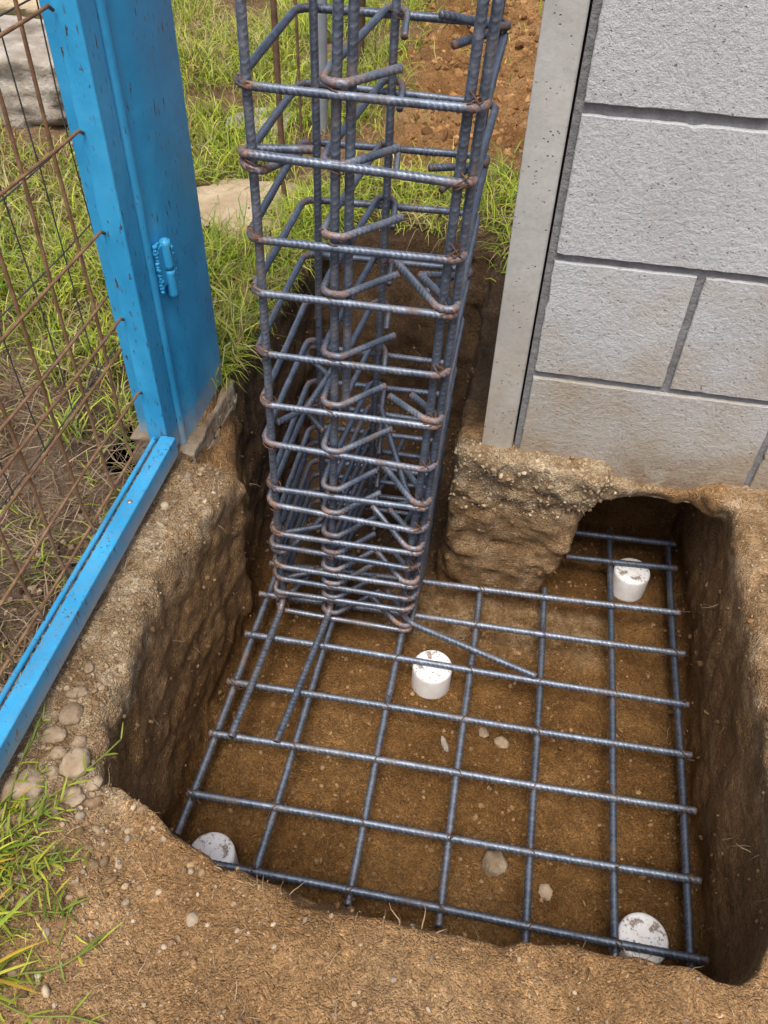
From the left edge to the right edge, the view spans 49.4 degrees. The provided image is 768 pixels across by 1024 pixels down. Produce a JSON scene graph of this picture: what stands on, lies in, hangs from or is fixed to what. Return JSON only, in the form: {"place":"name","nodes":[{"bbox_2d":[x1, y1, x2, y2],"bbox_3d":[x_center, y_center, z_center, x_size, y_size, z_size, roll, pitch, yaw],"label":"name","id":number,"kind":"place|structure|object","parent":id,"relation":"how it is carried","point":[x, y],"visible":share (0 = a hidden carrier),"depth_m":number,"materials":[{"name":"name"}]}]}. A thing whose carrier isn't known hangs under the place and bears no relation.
{"place":"outdoors","nodes":[
{"label":"outdoors","id":0,"kind":"place"},
{"bbox_2d":[0,800,105,1023],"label":"grass","id":1,"kind":"structure","parent":0,"point":[25,934],"depth_m":0.86,"materials":[{"name":"green plant"}]},
{"bbox_2d":[0,344,138,695],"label":"grass","id":2,"kind":"structure","parent":0,"point":[42,545],"depth_m":1.33,"materials":[{"name":"green plant"}]},
{"bbox_2d":[0,198,280,523],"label":"grass","id":3,"kind":"structure","parent":0,"point":[50,350],"depth_m":1.69,"materials":[{"name":"green plant"}]},
{"bbox_2d":[0,0,767,1023],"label":"ground","id":4,"kind":"structure","parent":0,"point":[718,684],"depth_m":1.38,"materials":[{"name":"soil"}]},
{"bbox_2d":[0,0,42,18],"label":"boulder","id":5,"kind":"object","parent":4,"relation":"on","point":[28,8],"visible":0.07,"depth_m":2.88,"materials":[{"name":"beige stone"}]},
{"bbox_2d":[1,766,43,808],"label":"cobble","id":6,"kind":"object","parent":4,"relation":"on","point":[32,778],"visible":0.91,"depth_m":0.96,"materials":[{"name":"beige stone"}]},
{"bbox_2d":[0,757,54,871],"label":"weed","id":7,"kind":"object","parent":4,"relation":"on","point":[15,809],"visible":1,"depth_m":0.95,"materials":[{"name":"green plant"}]},
{"bbox_2d":[0,15,67,128],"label":"boulder","id":8,"kind":"object","parent":4,"relation":"on","point":[15,48],"visible":0.34,"depth_m":2.27,"materials":[{"name":"grey stone"}]},
{"bbox_2d":[0,838,77,937],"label":"weed","id":9,"kind":"object","parent":4,"relation":"on","point":[3,912],"visible":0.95,"depth_m":0.88,"materials":[{"name":"green plant"}]},
{"bbox_2d":[46,765,59,778],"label":"cobble","id":10,"kind":"object","parent":4,"relation":"on","point":[53,771],"visible":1,"depth_m":0.98,"materials":[{"name":"beige stone"}]},
{"bbox_2d":[42,725,67,742],"bbox_3d":[-0.406,0.275,1.030,0.032,0.017,0.026,2,45,0],"label":"cobble","id":11,"kind":"object","parent":4,"relation":"on","point":[57,733],"visible":0.98,"depth_m":1.02,"materials":[{"name":"beige stone"}]},
{"bbox_2d":[50,745,67,758],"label":"cobble","id":12,"kind":"object","parent":4,"relation":"on","point":[61,751],"visible":1,"depth_m":1.00,"materials":[{"name":"beige stone"}]},
{"bbox_2d":[0,704,122,921],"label":"weed","id":13,"kind":"object","parent":4,"relation":"on","point":[4,849],"visible":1,"depth_m":0.91,"materials":[{"name":"green plant"}]},
{"bbox_2d":[0,885,122,1023],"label":"weed","id":14,"kind":"object","parent":4,"relation":"on","point":[10,980],"visible":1,"depth_m":0.82,"materials":[{"name":"green plant"}]},
{"bbox_2d":[58,702,83,725],"bbox_3d":[-0.392,0.254,1.048,0.028,0.022,0.034,10,46,8],"label":"cobble","id":15,"kind":"object","parent":4,"relation":"on","point":[71,713],"visible":1,"depth_m":1.04,"materials":[{"name":"beige stone"}]},
{"bbox_2d":[59,785,85,807],"bbox_3d":[-0.362,0.331,0.974,0.029,0.016,0.025,22,49,19],"label":"cobble","id":16,"kind":"object","parent":4,"relation":"on","point":[78,798],"visible":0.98,"depth_m":0.97,"materials":[{"name":"beige stone"}]},
{"bbox_2d":[59,747,91,777],"bbox_3d":[-0.368,0.301,0.999,0.036,0.021,0.039,4,45,2],"label":"cobble","id":17,"kind":"object","parent":4,"relation":"on","point":[71,765],"visible":0.93,"depth_m":0.99,"materials":[{"name":"beige stone"}]},
{"bbox_2d":[65,686,88,699],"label":"cobble","id":18,"kind":"object","parent":4,"relation":"on","point":[72,693],"visible":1,"depth_m":1.06,"materials":[{"name":"beige stone"}]},
{"bbox_2d":[71,735,86,747],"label":"cobble","id":19,"kind":"object","parent":4,"relation":"on","point":[79,741],"visible":1,"depth_m":1.01,"materials":[{"name":"beige stone"}]},
{"bbox_2d":[84,662,94,673],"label":"cobble","id":20,"kind":"object","parent":4,"relation":"on","point":[88,667],"visible":1,"depth_m":1.08,"materials":[{"name":"beige stone"}]},
{"bbox_2d":[85,775,103,791],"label":"cobble","id":21,"kind":"object","parent":4,"relation":"on","point":[90,786],"visible":0.99,"depth_m":0.98,"materials":[{"name":"beige stone"}]},
{"bbox_2d":[0,288,193,766],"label":"straw","id":22,"kind":"object","parent":4,"relation":"on","point":[27,491],"visible":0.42,"depth_m":1.41,"materials":[{"name":"brown plant"}]},
{"bbox_2d":[0,457,222,1023],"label":"gravel","id":23,"kind":"structure","parent":4,"relation":"on","point":[92,800],"depth_m":0.93,"materials":[{"name":"beige gravel"}]},
{"bbox_2d":[0,205,278,709],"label":"soil crumbs","id":24,"kind":"object","parent":4,"relation":"on","point":[4,676],"visible":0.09,"depth_m":1.28,"materials":[{"name":"brown soil"}]},
{"bbox_2d":[129,379,237,470],"bbox_3d":[-0.347,-0.114,1.552,0.135,0.230,0.226,9,46,6],"label":"concrete footing","id":25,"kind":"object","parent":4,"relation":"on","point":[200,438],"visible":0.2,"depth_m":1.47,"materials":[{"name":"grey concrete"}]},
{"bbox_2d":[39,0,222,445],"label":"gate post","id":26,"kind":"object","parent":25,"relation":"on","point":[139,41],"visible":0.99,"depth_m":1.18,"materials":[{"name":"blue metal"}]},
{"bbox_2d":[0,0,119,507],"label":"wire fence","id":27,"kind":"object","parent":26,"relation":"attached to","point":[3,199],"visible":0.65,"depth_m":1.11,"materials":[{"name":"metal"}]},
{"bbox_2d":[0,0,179,777],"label":"gate","id":28,"kind":"structure","parent":26,"relation":"attached to","point":[81,43],"depth_m":1.07,"materials":[{"name":"blue metal"}]},
{"bbox_2d":[0,0,423,350],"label":"straw","id":29,"kind":"object","parent":4,"relation":"on","point":[190,138],"visible":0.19,"depth_m":2.20,"materials":[{"name":"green plant"}]},
{"bbox_2d":[191,832,238,864],"bbox_3d":[-0.265,0.545,1.298,0.073,0.067,0.073,-2,45,-4],"label":"pipe spacer","id":30,"kind":"object","parent":4,"relation":"on","point":[217,846],"visible":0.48,"depth_m":1.28,"materials":[{"name":"white plastic"}]},
{"bbox_2d":[225,107,292,136],"bbox_3d":[-0.356,-1.114,2.407,0.210,0.050,0.169,-12,47,-14],"label":"flat stone","id":31,"kind":"object","parent":4,"relation":"on","point":[260,114],"visible":0.27,"depth_m":2.38,"materials":[{"name":"grey stone"}]},
{"bbox_2d":[197,178,326,238],"bbox_3d":[-0.327,-0.718,2.037,0.424,0.074,0.330,0,45,-2],"label":"flat stone","id":32,"kind":"object","parent":4,"relation":"on","point":[231,194],"visible":0.23,"depth_m":2.02,"materials":[{"name":"beige stone"}]},
{"bbox_2d":[0,0,541,387],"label":"grass","id":33,"kind":"structure","parent":4,"relation":"on","point":[257,35],"depth_m":2.24,"materials":[{"name":"green plant"}]},
{"bbox_2d":[270,0,286,199],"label":"iron rod","id":34,"kind":"object","parent":4,"relation":"on","point":[274,23],"visible":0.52,"depth_m":1.83,"materials":[{"name":"brown metal"}]},
{"bbox_2d":[209,169,381,395],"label":"grass","id":35,"kind":"structure","parent":4,"relation":"on","point":[306,215],"depth_m":1.82,"materials":[{"name":"green plant"}]},
{"bbox_2d":[294,0,302,139],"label":"iron rod","id":36,"kind":"object","parent":4,"relation":"on","point":[298,66],"visible":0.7,"depth_m":2.12,"materials":[{"name":"metal"}]},
{"bbox_2d":[317,0,327,134],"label":"plastic pipe","id":37,"kind":"object","parent":4,"relation":"on","point":[322,31],"visible":0.34,"depth_m":2.20,"materials":[{"name":"grey plastic"}]},
{"bbox_2d":[358,0,365,70],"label":"wooden stake","id":38,"kind":"object","parent":4,"relation":"on","point":[361,25],"visible":0.16,"depth_m":2.59,"materials":[{"name":"brown wood"}]},
{"bbox_2d":[2,455,767,1023],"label":"roots","id":39,"kind":"object","parent":4,"relation":"on","point":[240,881],"visible":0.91,"depth_m":0.87,"materials":[{"name":"plant"}]},
{"bbox_2d":[411,650,451,699],"bbox_3d":[0.088,0.303,1.551,0.073,0.067,0.073,9,46,6],"label":"pipe spacer","id":40,"kind":"object","parent":4,"relation":"on","point":[428,682],"visible":0.91,"depth_m":1.52,"materials":[{"name":"white plastic"}]},
{"bbox_2d":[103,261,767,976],"bbox_3d":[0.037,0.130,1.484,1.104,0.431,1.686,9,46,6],"label":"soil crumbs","id":41,"kind":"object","parent":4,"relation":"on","point":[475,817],"visible":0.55,"depth_m":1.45,"materials":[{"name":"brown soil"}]},
{"bbox_2d":[173,528,709,969],"bbox_3d":[0.140,0.297,1.510,0.827,0.060,0.861,9,46,6],"label":"rebar mat","id":42,"kind":"object","parent":4,"relation":"on","point":[613,941],"visible":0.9,"depth_m":1.39,"materials":[{"name":"metal"}]},
{"bbox_2d":[227,0,536,742],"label":"rebar cage","id":43,"kind":"object","parent":42,"relation":"on","point":[336,88],"visible":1,"depth_m":1.23,"materials":[{"name":"metal"}]},
{"bbox_2d":[440,736,448,752],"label":"floor stone","id":44,"kind":"object","parent":4,"relation":"on","point":[444,744],"visible":1,"depth_m":1.48,"materials":[{"name":"beige stone"}]},
{"bbox_2d":[221,425,677,918],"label":"pebbles","id":45,"kind":"object","parent":4,"relation":"on","point":[447,765],"visible":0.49,"depth_m":1.48,"materials":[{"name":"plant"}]},
{"bbox_2d":[357,0,543,178],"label":"soil clods","id":46,"kind":"object","parent":4,"relation":"on","point":[520,125],"visible":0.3,"depth_m":2.59,"materials":[{"name":"brown soil"}]},
{"bbox_2d":[153,269,766,956],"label":"roots","id":47,"kind":"object","parent":4,"relation":"on","point":[525,541],"visible":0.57,"depth_m":1.27,"materials":[{"name":"brown plant"}]},
{"bbox_2d":[478,727,488,737],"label":"floor stone","id":48,"kind":"object","parent":4,"relation":"on","point":[483,732],"visible":1,"depth_m":1.50,"materials":[{"name":"beige stone"}]},
{"bbox_2d":[482,850,507,877],"bbox_3d":[0.177,0.563,1.337,0.043,0.025,0.041,-6,46,-8],"label":"floor stone","id":49,"kind":"object","parent":4,"relation":"on","point":[494,863],"visible":0.96,"depth_m":1.33,"materials":[{"name":"stone"}]},
{"bbox_2d":[477,210,513,281],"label":"grass","id":50,"kind":"structure","parent":4,"relation":"on","point":[508,231],"depth_m":1.91,"materials":[{"name":"green plant"}]},
{"bbox_2d":[493,735,509,748],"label":"floor stone","id":51,"kind":"object","parent":4,"relation":"on","point":[501,741],"visible":1,"depth_m":1.49,"materials":[{"name":"beige stone"}]},
{"bbox_2d":[448,438,616,522],"bbox_3d":[0.254,-0.041,1.435,0.284,0.157,0.063,9,46,6],"label":"rubble","id":52,"kind":"object","parent":4,"relation":"on","point":[524,473],"visible":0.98,"depth_m":1.41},
{"bbox_2d":[482,0,589,447],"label":"concrete column","id":53,"kind":"structure","parent":4,"relation":"on","point":[561,37],"depth_m":1.10,"materials":[{"name":"grey concrete"}]},
{"bbox_2d":[538,884,552,900],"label":"floor stone","id":54,"kind":"object","parent":4,"relation":"on","point":[545,891],"visible":1,"depth_m":1.31,"materials":[{"name":"beige stone"}]},
{"bbox_2d":[613,558,649,601],"bbox_3d":[0.506,0.141,1.726,0.073,0.067,0.073,3,45,1],"label":"pipe spacer","id":55,"kind":"object","parent":4,"relation":"on","point":[630,584],"visible":0.87,"depth_m":1.70,"materials":[{"name":"white plastic"}]},
{"bbox_2d":[609,912,668,963],"bbox_3d":[0.375,0.637,1.229,0.073,0.067,0.073,-7,46,-9],"label":"pipe spacer","id":56,"kind":"object","parent":4,"relation":"on","point":[641,928],"visible":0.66,"depth_m":1.21,"materials":[{"name":"white plastic"}]},
{"bbox_2d":[514,0,767,502],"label":"block wall","id":57,"kind":"structure","parent":4,"relation":"on","point":[647,360],"depth_m":1.13,"materials":[{"name":"concrete"}]},
{"bbox_2d":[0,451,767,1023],"bbox_3d":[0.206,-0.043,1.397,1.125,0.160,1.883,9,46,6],"label":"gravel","id":58,"kind":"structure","parent":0,"point":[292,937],"depth_m":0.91,"materials":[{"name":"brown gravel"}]},
{"bbox_2d":[267,138,520,252],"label":"grass","id":59,"kind":"structure","parent":0,"point":[491,183],"depth_m":2.03,"materials":[{"name":"green plant"}]}
]}

